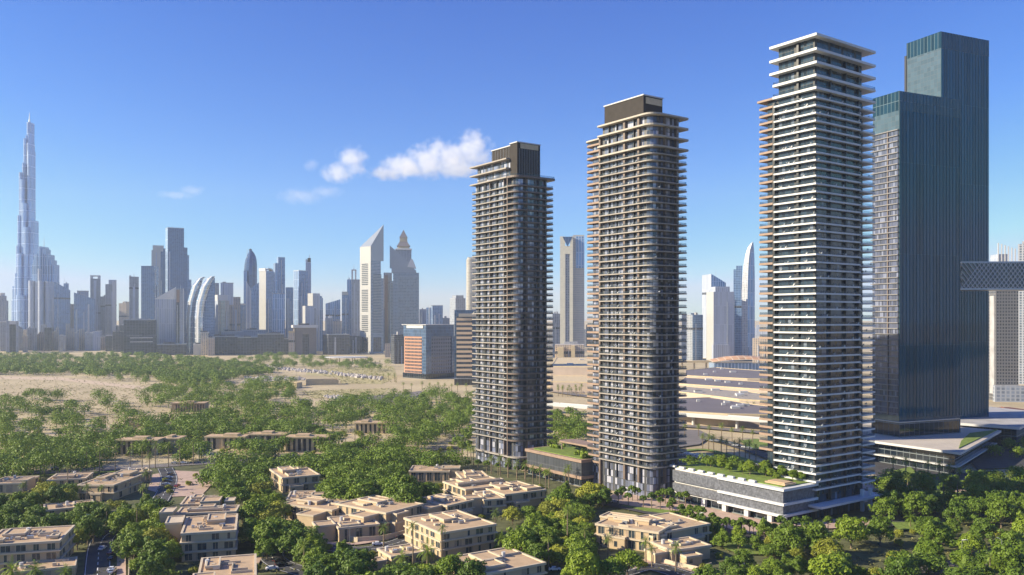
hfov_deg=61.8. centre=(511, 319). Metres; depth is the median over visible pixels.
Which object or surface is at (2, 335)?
office
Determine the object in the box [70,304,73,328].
apartment block
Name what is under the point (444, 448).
road
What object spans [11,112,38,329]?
supertall spire
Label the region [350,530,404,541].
garden wall
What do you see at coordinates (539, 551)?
broadleaf tree
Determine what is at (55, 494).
broadleaf tree
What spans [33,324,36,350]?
city block
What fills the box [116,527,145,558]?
broadleaf tree
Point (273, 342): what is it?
building
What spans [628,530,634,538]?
window
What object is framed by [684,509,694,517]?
street tree
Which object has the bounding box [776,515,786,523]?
street tree
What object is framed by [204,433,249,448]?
stone pavilion
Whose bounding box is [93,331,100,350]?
city block
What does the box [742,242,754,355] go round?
sail tower
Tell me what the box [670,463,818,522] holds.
podium
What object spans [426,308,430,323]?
glass tower
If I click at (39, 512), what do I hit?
broadleaf tree
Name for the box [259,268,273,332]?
arched tower
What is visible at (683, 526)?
flat roofed villa
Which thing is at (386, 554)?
flat roofed villa
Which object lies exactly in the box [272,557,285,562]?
parked car
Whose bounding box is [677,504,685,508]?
street tree
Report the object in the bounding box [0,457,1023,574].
planted ground
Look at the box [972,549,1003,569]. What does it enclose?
broadleaf tree
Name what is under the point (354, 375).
rubble
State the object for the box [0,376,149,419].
scrub field
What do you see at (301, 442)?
stone pavilion
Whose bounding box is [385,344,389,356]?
shop block
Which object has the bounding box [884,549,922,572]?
broadleaf tree
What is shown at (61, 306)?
slanted tower
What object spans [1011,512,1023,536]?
broadleaf tree
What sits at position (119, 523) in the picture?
broadleaf tree
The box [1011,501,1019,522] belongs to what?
broadleaf tree
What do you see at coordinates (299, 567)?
road
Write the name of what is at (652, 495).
street tree
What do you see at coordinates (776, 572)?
broadleaf tree
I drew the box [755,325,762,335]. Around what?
city block
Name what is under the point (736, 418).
flyover
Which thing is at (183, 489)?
paved court
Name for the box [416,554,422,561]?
window
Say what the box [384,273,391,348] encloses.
office tower
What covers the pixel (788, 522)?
street tree
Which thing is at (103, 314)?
apartment tower
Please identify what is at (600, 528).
window
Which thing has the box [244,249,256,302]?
bullet tower
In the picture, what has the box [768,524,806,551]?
broadleaf tree
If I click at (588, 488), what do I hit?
broadleaf tree
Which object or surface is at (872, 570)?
broadleaf tree
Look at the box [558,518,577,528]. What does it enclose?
broadleaf tree
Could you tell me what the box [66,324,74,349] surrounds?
city block
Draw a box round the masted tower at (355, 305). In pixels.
[351,269,359,335]
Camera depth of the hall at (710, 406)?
756.05 m
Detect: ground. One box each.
[0,321,1023,517]
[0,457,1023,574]
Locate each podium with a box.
[124,318,156,354]
[525,439,593,486]
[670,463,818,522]
[863,419,1000,473]
[960,407,1023,447]
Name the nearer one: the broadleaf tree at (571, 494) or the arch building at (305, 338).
the broadleaf tree at (571, 494)
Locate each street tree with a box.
[474,459,481,464]
[483,460,489,473]
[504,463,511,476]
[614,489,623,504]
[618,486,626,499]
[624,492,631,505]
[627,485,635,500]
[633,487,641,500]
[639,495,646,506]
[646,492,655,507]
[656,496,664,508]
[661,489,667,503]
[666,501,674,511]
[667,489,674,496]
[668,497,676,510]
[675,492,682,498]
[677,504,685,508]
[677,509,687,514]
[681,491,689,505]
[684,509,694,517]
[686,504,693,510]
[692,505,700,512]
[695,506,706,512]
[708,512,716,516]
[711,517,720,522]
[718,518,727,524]
[722,517,730,530]
[736,517,747,526]
[746,519,752,533]
[748,520,757,534]
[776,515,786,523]
[784,520,794,526]
[791,516,802,524]
[801,515,811,521]
[822,516,833,529]
[860,517,868,524]
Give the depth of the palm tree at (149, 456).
475.50 m
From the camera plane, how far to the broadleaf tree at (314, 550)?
305.36 m
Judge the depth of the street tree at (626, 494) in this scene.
414.19 m
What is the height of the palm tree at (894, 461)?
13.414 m
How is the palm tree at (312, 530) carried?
on the planted ground at (243, 547)
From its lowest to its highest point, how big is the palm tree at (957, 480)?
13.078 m
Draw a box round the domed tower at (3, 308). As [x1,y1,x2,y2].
[0,293,7,320]
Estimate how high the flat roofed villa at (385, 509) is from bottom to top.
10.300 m
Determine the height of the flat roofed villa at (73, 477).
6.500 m
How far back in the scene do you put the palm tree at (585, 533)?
328.07 m
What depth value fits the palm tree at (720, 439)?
580.65 m
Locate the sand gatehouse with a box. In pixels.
[288,329,294,354]
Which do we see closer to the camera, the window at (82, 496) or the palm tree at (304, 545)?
the palm tree at (304, 545)
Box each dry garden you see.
[304,388,387,397]
[306,366,396,383]
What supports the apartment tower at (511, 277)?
on the ground at (122, 460)
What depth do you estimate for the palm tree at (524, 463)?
479.82 m
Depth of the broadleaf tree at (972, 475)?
438.04 m
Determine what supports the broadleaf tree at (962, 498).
on the planted ground at (243, 547)
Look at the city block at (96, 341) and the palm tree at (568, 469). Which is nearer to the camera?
the palm tree at (568, 469)
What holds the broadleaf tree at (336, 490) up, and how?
on the planted ground at (243, 547)
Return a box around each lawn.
[622,505,670,512]
[710,531,760,553]
[741,439,767,450]
[888,467,970,496]
[892,522,919,529]
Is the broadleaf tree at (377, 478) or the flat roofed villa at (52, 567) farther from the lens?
the broadleaf tree at (377, 478)
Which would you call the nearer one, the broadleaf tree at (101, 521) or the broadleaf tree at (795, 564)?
the broadleaf tree at (795, 564)
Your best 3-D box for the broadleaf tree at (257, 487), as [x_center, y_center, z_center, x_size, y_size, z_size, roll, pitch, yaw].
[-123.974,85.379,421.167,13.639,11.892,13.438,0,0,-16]
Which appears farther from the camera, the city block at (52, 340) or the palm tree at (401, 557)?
the city block at (52, 340)
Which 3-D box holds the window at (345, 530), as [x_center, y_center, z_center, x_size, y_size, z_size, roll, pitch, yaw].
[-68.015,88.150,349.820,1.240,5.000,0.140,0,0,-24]
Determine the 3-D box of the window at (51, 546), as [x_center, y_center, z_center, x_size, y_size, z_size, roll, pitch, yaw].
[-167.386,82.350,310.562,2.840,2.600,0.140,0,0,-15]
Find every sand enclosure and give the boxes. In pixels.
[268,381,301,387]
[306,379,338,384]
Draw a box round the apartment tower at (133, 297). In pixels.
[129,275,138,319]
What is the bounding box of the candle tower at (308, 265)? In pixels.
[306,254,310,292]
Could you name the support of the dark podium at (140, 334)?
on the ground at (122, 460)
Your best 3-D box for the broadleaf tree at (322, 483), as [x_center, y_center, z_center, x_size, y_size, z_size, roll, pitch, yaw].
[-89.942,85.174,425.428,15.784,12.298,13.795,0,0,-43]
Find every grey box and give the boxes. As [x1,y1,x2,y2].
[215,283,218,294]
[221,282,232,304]
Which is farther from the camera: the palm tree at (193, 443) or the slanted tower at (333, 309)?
the slanted tower at (333, 309)
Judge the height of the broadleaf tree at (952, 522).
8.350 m
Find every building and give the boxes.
[6,321,18,352]
[155,287,175,343]
[157,342,186,354]
[176,285,183,342]
[193,342,200,354]
[201,331,208,354]
[208,336,214,355]
[210,334,238,354]
[221,330,242,336]
[238,336,257,354]
[242,328,265,336]
[258,332,283,354]
[284,337,288,354]
[291,323,317,354]
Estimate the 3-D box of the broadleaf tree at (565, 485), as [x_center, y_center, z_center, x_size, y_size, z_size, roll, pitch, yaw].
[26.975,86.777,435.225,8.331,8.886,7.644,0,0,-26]
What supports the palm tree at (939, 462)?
on the lawn at (911, 470)
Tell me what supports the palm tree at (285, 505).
on the planted ground at (243, 547)
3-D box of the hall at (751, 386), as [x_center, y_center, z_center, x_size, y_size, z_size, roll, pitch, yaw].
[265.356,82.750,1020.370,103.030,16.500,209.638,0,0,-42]
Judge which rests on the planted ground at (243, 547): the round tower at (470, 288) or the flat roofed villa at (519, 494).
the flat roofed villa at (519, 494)
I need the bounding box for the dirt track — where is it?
[0,376,145,389]
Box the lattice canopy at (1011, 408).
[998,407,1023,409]
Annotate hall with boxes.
[551,357,592,375]
[551,375,592,392]
[679,377,767,393]
[679,386,767,403]
[679,397,767,426]
[685,367,767,380]
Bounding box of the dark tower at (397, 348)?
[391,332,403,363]
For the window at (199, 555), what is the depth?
322.41 m
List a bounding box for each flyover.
[547,402,592,412]
[679,412,767,428]
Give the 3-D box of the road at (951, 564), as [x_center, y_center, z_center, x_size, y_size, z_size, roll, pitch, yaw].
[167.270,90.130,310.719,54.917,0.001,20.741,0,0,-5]
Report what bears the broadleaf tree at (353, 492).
on the planted ground at (243, 547)
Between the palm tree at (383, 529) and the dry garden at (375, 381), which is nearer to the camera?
the palm tree at (383, 529)
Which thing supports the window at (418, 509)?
in the flat roofed villa at (385, 509)
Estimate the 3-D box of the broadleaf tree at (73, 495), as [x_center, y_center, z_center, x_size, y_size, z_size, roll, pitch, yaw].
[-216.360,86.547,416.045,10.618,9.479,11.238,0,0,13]
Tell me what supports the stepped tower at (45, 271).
on the ground at (122, 460)
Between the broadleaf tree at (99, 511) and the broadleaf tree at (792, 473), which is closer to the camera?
the broadleaf tree at (99, 511)
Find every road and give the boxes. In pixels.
[5,459,284,474]
[83,467,176,574]
[260,538,407,574]
[332,391,420,401]
[427,446,474,449]
[520,453,883,491]
[549,391,590,397]
[561,423,765,432]
[594,563,693,574]
[679,429,707,446]
[703,438,767,458]
[863,460,966,479]
[918,561,1022,574]
[972,445,1023,468]
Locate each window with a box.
[0,546,10,552]
[3,555,6,562]
[15,545,25,551]
[16,554,24,561]
[32,553,40,560]
[33,544,38,550]
[46,552,56,559]
[47,543,55,549]
[80,494,84,499]
[184,544,191,551]
[184,553,191,560]
[186,535,190,541]
[197,543,206,550]
[197,552,206,559]
[211,533,218,539]
[213,542,217,548]
[224,541,232,548]
[303,484,308,489]
[312,476,317,481]
[344,529,346,540]
[356,528,362,536]
[369,526,375,535]
[404,556,411,563]
[416,506,421,513]
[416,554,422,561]
[419,472,423,480]
[427,472,431,480]
[434,472,439,480]
[443,533,449,539]
[444,542,448,548]
[465,538,472,544]
[466,546,471,552]
[476,528,482,534]
[477,536,481,542]
[486,534,493,540]
[496,500,502,504]
[506,495,511,500]
[531,492,536,497]
[537,566,541,572]
[598,526,603,533]
[609,527,613,533]
[619,529,623,535]
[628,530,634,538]
[628,540,635,549]
[639,542,644,550]
[648,533,656,540]
[667,532,671,538]
[702,526,707,532]
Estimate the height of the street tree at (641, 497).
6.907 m
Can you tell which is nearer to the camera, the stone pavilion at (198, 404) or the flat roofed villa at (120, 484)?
the flat roofed villa at (120, 484)
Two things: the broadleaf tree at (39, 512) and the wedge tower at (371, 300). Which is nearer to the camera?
the broadleaf tree at (39, 512)
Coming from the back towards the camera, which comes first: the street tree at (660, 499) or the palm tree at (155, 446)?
the palm tree at (155, 446)
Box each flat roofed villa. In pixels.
[0,475,39,492]
[13,556,77,574]
[43,499,93,514]
[47,471,93,486]
[77,470,141,501]
[121,467,151,482]
[159,503,239,522]
[180,494,235,506]
[193,553,256,574]
[269,466,320,492]
[282,495,347,528]
[286,490,326,500]
[312,515,379,541]
[336,495,424,532]
[368,543,425,569]
[409,464,460,481]
[423,493,474,514]
[442,476,513,496]
[453,547,547,574]
[455,469,487,477]
[461,491,506,513]
[485,481,546,509]
[594,511,673,551]
[636,512,711,547]
[644,536,711,564]
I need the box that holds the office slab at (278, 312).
[272,293,284,336]
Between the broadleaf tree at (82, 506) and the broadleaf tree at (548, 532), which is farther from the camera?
the broadleaf tree at (82, 506)
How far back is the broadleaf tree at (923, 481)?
428.80 m
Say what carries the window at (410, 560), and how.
in the flat roofed villa at (386, 554)
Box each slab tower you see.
[151,245,163,295]
[573,235,583,343]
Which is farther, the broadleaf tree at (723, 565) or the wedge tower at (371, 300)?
the wedge tower at (371, 300)
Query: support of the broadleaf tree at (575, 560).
on the planted ground at (243, 547)
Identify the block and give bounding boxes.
[0,525,75,572]
[19,326,22,349]
[23,330,27,351]
[27,327,32,349]
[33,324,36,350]
[37,332,43,349]
[41,324,46,331]
[44,328,51,350]
[52,331,53,349]
[54,328,58,350]
[59,334,65,350]
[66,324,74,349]
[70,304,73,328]
[75,330,78,350]
[77,291,88,296]
[79,329,84,349]
[85,331,92,350]
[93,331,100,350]
[101,336,104,349]
[105,335,111,350]
[112,326,120,351]
[121,332,123,350]
[165,513,238,561]
[325,316,332,333]
[333,319,341,333]
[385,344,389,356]
[402,324,453,378]
[403,509,497,558]
[443,316,449,323]
[454,310,475,384]
[547,332,551,350]
[552,309,559,356]
[555,342,584,358]
[584,329,585,346]
[586,325,592,346]
[679,328,681,350]
[682,313,702,359]
[752,336,767,361]
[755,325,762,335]
[761,326,767,336]
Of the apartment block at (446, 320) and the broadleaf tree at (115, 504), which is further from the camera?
the apartment block at (446, 320)
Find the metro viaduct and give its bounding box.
[681,361,719,368]
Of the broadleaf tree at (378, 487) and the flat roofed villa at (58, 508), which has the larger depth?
the broadleaf tree at (378, 487)
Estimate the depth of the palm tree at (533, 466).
473.70 m
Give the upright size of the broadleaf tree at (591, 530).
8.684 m
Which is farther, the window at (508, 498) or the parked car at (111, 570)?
the window at (508, 498)
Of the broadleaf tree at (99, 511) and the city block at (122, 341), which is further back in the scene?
the city block at (122, 341)
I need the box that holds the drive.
[596,501,908,539]
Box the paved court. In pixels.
[148,470,212,496]
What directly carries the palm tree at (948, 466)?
on the lawn at (911, 470)
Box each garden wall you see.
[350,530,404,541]
[662,558,711,568]
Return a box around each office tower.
[303,306,315,324]
[308,292,322,350]
[342,292,347,333]
[347,278,350,335]
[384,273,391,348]
[450,295,464,323]
[706,287,733,361]
[733,266,741,355]
[870,91,960,437]
[904,31,988,417]
[989,243,1023,401]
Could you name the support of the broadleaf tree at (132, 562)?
on the planted ground at (243, 547)
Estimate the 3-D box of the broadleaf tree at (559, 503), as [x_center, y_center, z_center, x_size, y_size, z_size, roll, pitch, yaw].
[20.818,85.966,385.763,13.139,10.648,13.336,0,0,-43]
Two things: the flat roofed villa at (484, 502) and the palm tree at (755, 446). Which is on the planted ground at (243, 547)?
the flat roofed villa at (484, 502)
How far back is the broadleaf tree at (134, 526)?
340.38 m
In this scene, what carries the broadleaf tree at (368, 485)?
on the planted ground at (243, 547)
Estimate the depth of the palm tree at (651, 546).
311.88 m
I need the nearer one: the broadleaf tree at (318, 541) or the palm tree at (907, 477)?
the broadleaf tree at (318, 541)
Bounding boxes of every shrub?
[188,566,198,572]
[639,560,647,566]
[715,552,723,558]
[894,529,903,536]
[894,539,903,545]
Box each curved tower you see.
[186,277,204,353]
[194,276,214,343]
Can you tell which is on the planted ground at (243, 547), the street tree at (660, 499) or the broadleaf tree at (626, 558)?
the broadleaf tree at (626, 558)
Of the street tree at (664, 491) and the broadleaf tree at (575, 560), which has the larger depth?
the street tree at (664, 491)
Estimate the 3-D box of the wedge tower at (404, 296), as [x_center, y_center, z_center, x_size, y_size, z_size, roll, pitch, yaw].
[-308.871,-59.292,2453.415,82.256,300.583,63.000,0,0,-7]
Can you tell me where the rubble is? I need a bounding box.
[242,365,382,398]
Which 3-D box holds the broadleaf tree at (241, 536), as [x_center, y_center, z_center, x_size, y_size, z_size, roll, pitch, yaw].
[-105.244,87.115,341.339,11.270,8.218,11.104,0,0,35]
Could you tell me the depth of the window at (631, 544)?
337.48 m
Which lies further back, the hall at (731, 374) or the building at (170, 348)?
the building at (170, 348)
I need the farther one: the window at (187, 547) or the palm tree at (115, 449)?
the palm tree at (115, 449)
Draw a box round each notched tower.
[246,281,258,329]
[560,236,572,343]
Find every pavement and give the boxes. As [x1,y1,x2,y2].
[117,546,125,574]
[256,540,378,562]
[630,559,693,571]
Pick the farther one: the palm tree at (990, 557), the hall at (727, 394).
the hall at (727, 394)
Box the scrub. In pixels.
[2,365,1011,574]
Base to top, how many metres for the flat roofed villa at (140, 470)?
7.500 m
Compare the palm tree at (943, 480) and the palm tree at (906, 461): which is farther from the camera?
the palm tree at (906, 461)
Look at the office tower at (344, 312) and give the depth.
2481.03 m
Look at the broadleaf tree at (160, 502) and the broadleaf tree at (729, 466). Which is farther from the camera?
the broadleaf tree at (729, 466)
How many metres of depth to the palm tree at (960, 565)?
285.76 m
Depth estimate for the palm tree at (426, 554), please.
312.12 m
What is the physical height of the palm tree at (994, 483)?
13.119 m
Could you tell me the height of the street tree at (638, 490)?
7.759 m
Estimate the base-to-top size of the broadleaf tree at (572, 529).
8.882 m
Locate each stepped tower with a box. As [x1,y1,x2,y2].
[28,246,59,333]
[273,257,284,292]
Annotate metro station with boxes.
[706,355,767,370]
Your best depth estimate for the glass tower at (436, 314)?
2403.44 m
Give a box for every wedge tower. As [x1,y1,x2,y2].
[360,225,383,352]
[390,246,418,351]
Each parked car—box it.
[107,555,116,559]
[107,568,117,573]
[265,565,278,570]
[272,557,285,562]
[275,561,287,566]
[372,541,382,545]
[396,534,404,538]
[548,566,560,570]
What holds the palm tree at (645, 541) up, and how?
on the planted ground at (243, 547)
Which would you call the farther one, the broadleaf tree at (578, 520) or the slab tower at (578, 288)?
the slab tower at (578, 288)
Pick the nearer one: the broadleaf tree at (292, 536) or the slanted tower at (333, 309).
the broadleaf tree at (292, 536)
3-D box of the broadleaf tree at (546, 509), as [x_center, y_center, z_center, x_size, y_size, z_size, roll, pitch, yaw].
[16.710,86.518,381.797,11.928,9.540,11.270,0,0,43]
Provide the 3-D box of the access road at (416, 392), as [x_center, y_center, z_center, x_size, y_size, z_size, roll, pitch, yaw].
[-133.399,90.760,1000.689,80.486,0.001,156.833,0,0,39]
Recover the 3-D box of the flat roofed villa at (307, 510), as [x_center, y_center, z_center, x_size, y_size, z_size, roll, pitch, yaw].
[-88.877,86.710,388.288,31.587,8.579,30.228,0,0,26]
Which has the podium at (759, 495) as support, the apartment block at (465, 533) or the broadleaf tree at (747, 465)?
the broadleaf tree at (747, 465)
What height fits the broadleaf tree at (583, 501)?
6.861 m
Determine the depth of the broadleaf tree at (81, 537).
336.89 m
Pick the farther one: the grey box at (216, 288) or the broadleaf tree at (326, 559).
the grey box at (216, 288)
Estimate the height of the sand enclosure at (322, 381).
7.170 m
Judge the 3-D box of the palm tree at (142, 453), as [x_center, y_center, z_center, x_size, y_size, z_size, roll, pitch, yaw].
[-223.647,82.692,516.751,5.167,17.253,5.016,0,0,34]
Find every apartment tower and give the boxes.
[90,275,100,330]
[101,295,104,336]
[105,280,116,335]
[119,301,128,330]
[129,275,138,319]
[215,295,228,334]
[229,297,240,330]
[240,303,245,330]
[286,286,292,337]
[419,308,425,323]
[470,141,554,469]
[586,94,688,497]
[757,32,882,518]
[1018,241,1023,383]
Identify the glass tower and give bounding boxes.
[161,248,164,294]
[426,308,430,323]
[431,305,442,323]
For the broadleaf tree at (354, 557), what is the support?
on the planted ground at (243, 547)
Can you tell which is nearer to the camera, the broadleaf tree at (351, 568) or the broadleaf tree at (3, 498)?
the broadleaf tree at (351, 568)
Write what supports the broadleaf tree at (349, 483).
on the planted ground at (243, 547)
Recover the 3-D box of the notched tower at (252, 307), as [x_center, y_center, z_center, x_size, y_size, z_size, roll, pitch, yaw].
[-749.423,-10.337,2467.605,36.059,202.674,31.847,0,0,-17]
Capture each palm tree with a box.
[2,554,22,574]
[20,480,28,491]
[21,555,47,574]
[55,563,74,574]
[63,462,70,481]
[74,522,83,549]
[82,482,91,499]
[89,514,98,542]
[96,447,103,473]
[97,484,105,502]
[111,446,118,471]
[133,503,141,521]
[139,443,145,466]
[139,483,146,498]
[142,467,151,489]
[145,451,154,482]
[152,442,158,468]
[165,441,171,466]
[190,438,197,463]
[280,499,289,518]
[299,539,310,568]
[304,526,318,539]
[378,522,390,546]
[393,550,411,564]
[406,521,419,565]
[416,537,436,563]
[437,524,445,557]
[469,446,476,465]
[488,455,494,473]
[490,507,500,533]
[494,529,504,547]
[496,454,504,475]
[505,458,511,477]
[514,460,519,479]
[521,460,528,481]
[529,464,535,483]
[536,464,543,483]
[543,469,549,495]
[543,534,553,571]
[561,504,574,535]
[564,463,573,480]
[574,508,582,517]
[579,525,590,539]
[603,532,613,558]
[639,535,650,561]
[646,543,656,566]
[668,540,683,572]
[717,437,724,451]
[735,438,742,455]
[746,440,753,458]
[752,443,758,460]
[888,456,896,475]
[902,455,910,470]
[903,472,912,484]
[903,511,916,525]
[910,461,919,475]
[924,459,932,470]
[935,459,943,481]
[938,475,947,492]
[944,463,953,472]
[950,554,972,574]
[952,475,962,493]
[984,552,1003,574]
[985,552,995,568]
[989,478,999,487]
[1013,536,1023,553]
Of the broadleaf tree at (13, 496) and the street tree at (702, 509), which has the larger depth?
the broadleaf tree at (13, 496)
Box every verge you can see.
[28,470,119,475]
[686,449,759,462]
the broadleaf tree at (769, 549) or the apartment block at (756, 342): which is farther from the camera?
the apartment block at (756, 342)
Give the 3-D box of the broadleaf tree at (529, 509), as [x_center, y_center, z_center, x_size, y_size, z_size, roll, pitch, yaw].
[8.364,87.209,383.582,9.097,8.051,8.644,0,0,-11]
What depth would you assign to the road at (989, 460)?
546.86 m
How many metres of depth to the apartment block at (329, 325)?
2302.39 m
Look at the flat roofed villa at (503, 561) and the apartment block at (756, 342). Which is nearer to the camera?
the flat roofed villa at (503, 561)
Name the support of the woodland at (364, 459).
on the ground at (122, 460)
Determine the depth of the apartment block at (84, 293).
2959.87 m
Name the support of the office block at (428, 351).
on the ground at (122, 460)
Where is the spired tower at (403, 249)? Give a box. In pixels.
[395,230,411,261]
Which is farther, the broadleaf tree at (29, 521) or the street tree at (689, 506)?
the street tree at (689, 506)
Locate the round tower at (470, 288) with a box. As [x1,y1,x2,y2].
[466,257,475,309]
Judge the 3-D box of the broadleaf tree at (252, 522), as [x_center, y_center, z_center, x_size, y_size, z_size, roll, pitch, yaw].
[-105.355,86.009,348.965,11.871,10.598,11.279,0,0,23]
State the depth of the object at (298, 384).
1137.96 m
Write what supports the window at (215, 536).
in the apartment block at (209, 535)
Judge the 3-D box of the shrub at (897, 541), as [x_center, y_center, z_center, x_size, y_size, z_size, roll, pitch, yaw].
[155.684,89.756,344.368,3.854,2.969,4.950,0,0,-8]
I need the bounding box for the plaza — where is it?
[611,492,869,533]
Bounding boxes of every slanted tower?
[54,278,69,334]
[74,293,94,331]
[325,300,339,320]
[702,274,725,357]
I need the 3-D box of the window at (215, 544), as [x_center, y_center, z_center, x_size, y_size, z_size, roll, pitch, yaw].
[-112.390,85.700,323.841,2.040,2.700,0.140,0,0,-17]
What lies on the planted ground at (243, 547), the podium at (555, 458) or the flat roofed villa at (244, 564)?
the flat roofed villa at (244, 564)
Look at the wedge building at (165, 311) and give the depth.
2260.15 m
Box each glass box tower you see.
[141,266,158,319]
[165,227,190,342]
[294,270,307,324]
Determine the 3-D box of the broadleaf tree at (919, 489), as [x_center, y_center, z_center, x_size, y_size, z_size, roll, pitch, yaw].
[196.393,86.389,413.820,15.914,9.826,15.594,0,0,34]
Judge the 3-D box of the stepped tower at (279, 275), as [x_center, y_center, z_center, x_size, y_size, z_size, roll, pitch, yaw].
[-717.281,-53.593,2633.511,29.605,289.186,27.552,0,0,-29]
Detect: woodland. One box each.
[0,350,1023,487]
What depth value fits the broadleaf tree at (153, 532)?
327.50 m
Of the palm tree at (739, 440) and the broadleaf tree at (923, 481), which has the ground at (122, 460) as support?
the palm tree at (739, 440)
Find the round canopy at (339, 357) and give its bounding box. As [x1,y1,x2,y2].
[325,356,367,362]
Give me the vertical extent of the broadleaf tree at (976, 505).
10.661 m
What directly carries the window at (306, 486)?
in the flat roofed villa at (286, 479)
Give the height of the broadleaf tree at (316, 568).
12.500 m
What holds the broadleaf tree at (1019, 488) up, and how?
on the lawn at (911, 470)
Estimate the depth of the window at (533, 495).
416.88 m
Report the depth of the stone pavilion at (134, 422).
723.16 m
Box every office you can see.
[0,320,5,350]
[323,334,349,354]
[350,333,359,352]
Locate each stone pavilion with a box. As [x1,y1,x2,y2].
[89,427,107,439]
[115,436,165,454]
[124,415,147,426]
[164,434,186,451]
[171,400,208,411]
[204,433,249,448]
[244,430,290,446]
[286,433,331,451]
[354,419,387,433]
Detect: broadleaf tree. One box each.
[0,494,8,505]
[0,504,22,514]
[0,507,17,529]
[1,499,34,513]
[3,513,24,528]
[8,491,25,502]
[18,515,39,527]
[21,504,41,517]
[22,491,44,505]
[26,506,47,521]
[30,488,46,500]
[32,481,60,501]
[35,513,63,526]
[42,485,69,503]
[46,512,68,524]
[56,482,80,492]
[62,510,88,524]
[63,488,79,500]
[69,500,103,513]
[69,515,106,529]
[73,528,89,545]
[74,514,106,544]
[90,504,112,524]
[105,507,143,530]
[108,500,128,509]
[109,515,128,534]
[109,532,129,552]
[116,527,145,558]
[119,502,133,509]
[120,521,143,533]
[127,558,143,571]
[134,508,147,521]
[134,536,170,568]
[135,496,174,507]
[136,527,153,539]
[137,556,170,574]
[139,493,151,503]
[140,501,160,519]
[141,518,160,527]
[142,526,177,543]
[147,522,164,530]
[148,507,162,519]
[149,550,175,570]
[162,539,184,558]
[165,568,181,574]
[218,486,252,503]
[220,477,245,492]
[237,526,253,546]
[238,498,270,520]
[239,517,261,535]
[246,492,261,500]
[246,524,263,548]
[247,481,272,495]
[251,516,287,544]
[253,507,283,520]
[254,538,277,558]
[259,494,278,503]
[260,488,272,497]
[265,500,292,517]
[265,516,289,521]
[269,491,285,502]
[275,525,306,559]
[281,519,305,529]
[290,536,312,562]
[291,525,327,545]
[300,544,328,566]
[301,552,343,571]
[303,561,336,574]
[305,532,328,549]
[314,479,333,491]
[319,477,347,489]
[321,482,348,499]
[333,547,377,572]
[336,540,352,553]
[336,558,371,574]
[341,555,373,573]
[342,478,364,489]
[342,485,371,500]
[349,481,378,497]
[358,477,379,485]
[369,475,382,483]
[370,480,381,489]
[373,568,391,574]
[375,487,383,494]
[376,476,389,488]
[380,480,401,498]
[383,473,423,489]
[383,561,420,574]
[390,482,426,502]
[400,566,434,574]
[418,563,438,574]
[421,482,432,496]
[421,484,442,496]
[432,552,469,574]
[455,557,486,574]
[502,506,523,523]
[502,527,535,552]
[512,524,540,548]
[521,505,537,518]
[521,510,550,527]
[524,539,550,560]
[534,520,546,537]
[536,503,559,515]
[537,527,562,549]
[538,500,549,506]
[544,516,561,535]
[545,486,574,502]
[545,544,568,566]
[548,510,573,519]
[550,497,570,509]
[556,523,586,537]
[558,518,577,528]
[560,480,570,488]
[560,547,602,574]
[562,502,596,522]
[563,531,591,551]
[564,489,574,497]
[567,538,599,557]
[568,499,579,503]
[572,516,588,523]
[574,481,599,505]
[575,497,588,504]
[577,521,595,534]
[581,532,599,546]
[583,493,595,506]
[593,486,611,508]
[595,558,627,574]
[608,548,644,574]
[692,563,723,574]
[696,517,712,534]
[698,515,712,527]
[704,457,716,466]
[710,528,731,548]
[712,522,723,532]
[715,454,728,466]
[717,459,725,468]
[718,556,738,572]
[725,463,733,471]
[726,563,745,574]
[730,533,748,548]
[731,525,746,534]
[732,548,756,568]
[737,464,745,473]
[741,564,766,574]
[742,459,758,471]
[747,534,763,549]
[755,518,775,537]
[756,460,772,469]
[757,462,770,475]
[758,542,784,558]
[759,556,790,574]
[763,535,778,543]
[766,468,774,475]
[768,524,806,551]
[770,523,785,541]
[773,472,780,478]
[773,569,792,574]
[776,465,787,474]
[781,551,794,564]
[787,469,797,479]
[787,555,805,574]
[788,547,805,558]
[795,519,835,554]
[795,555,814,574]
[797,472,805,478]
[807,553,851,574]
[811,537,843,555]
[818,547,851,558]
[827,551,856,572]
[831,514,870,548]
[834,558,857,574]
[852,565,866,574]
[865,515,894,545]
[865,567,884,574]
[867,496,897,515]
[872,489,897,501]
[877,555,920,574]
[878,475,892,489]
[883,477,911,491]
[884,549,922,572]
[887,489,913,515]
[896,485,911,494]
[897,491,934,520]
[906,487,931,494]
[911,473,936,491]
[912,537,946,557]
[913,515,933,525]
[913,521,960,540]
[913,551,948,574]
[921,494,943,515]
[921,517,957,547]
[926,491,947,511]
[937,474,962,491]
[941,564,991,574]
[942,486,958,502]
[942,499,972,521]
[944,517,962,533]
[945,494,970,507]
[949,548,971,564]
[956,531,987,553]
[958,555,981,568]
[960,469,990,488]
[961,482,989,499]
[966,496,990,515]
[969,514,997,540]
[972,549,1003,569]
[973,561,995,574]
[982,490,1008,519]
[985,495,1022,527]
[988,528,1023,554]
[989,482,1007,491]
[990,541,1023,573]
[1000,565,1023,574]
[1002,487,1018,498]
[1007,486,1021,492]
[1008,490,1021,502]
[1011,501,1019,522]
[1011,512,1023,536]
[1017,494,1023,509]
[1018,500,1023,518]
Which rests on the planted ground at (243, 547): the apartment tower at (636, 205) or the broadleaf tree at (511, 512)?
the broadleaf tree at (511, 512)

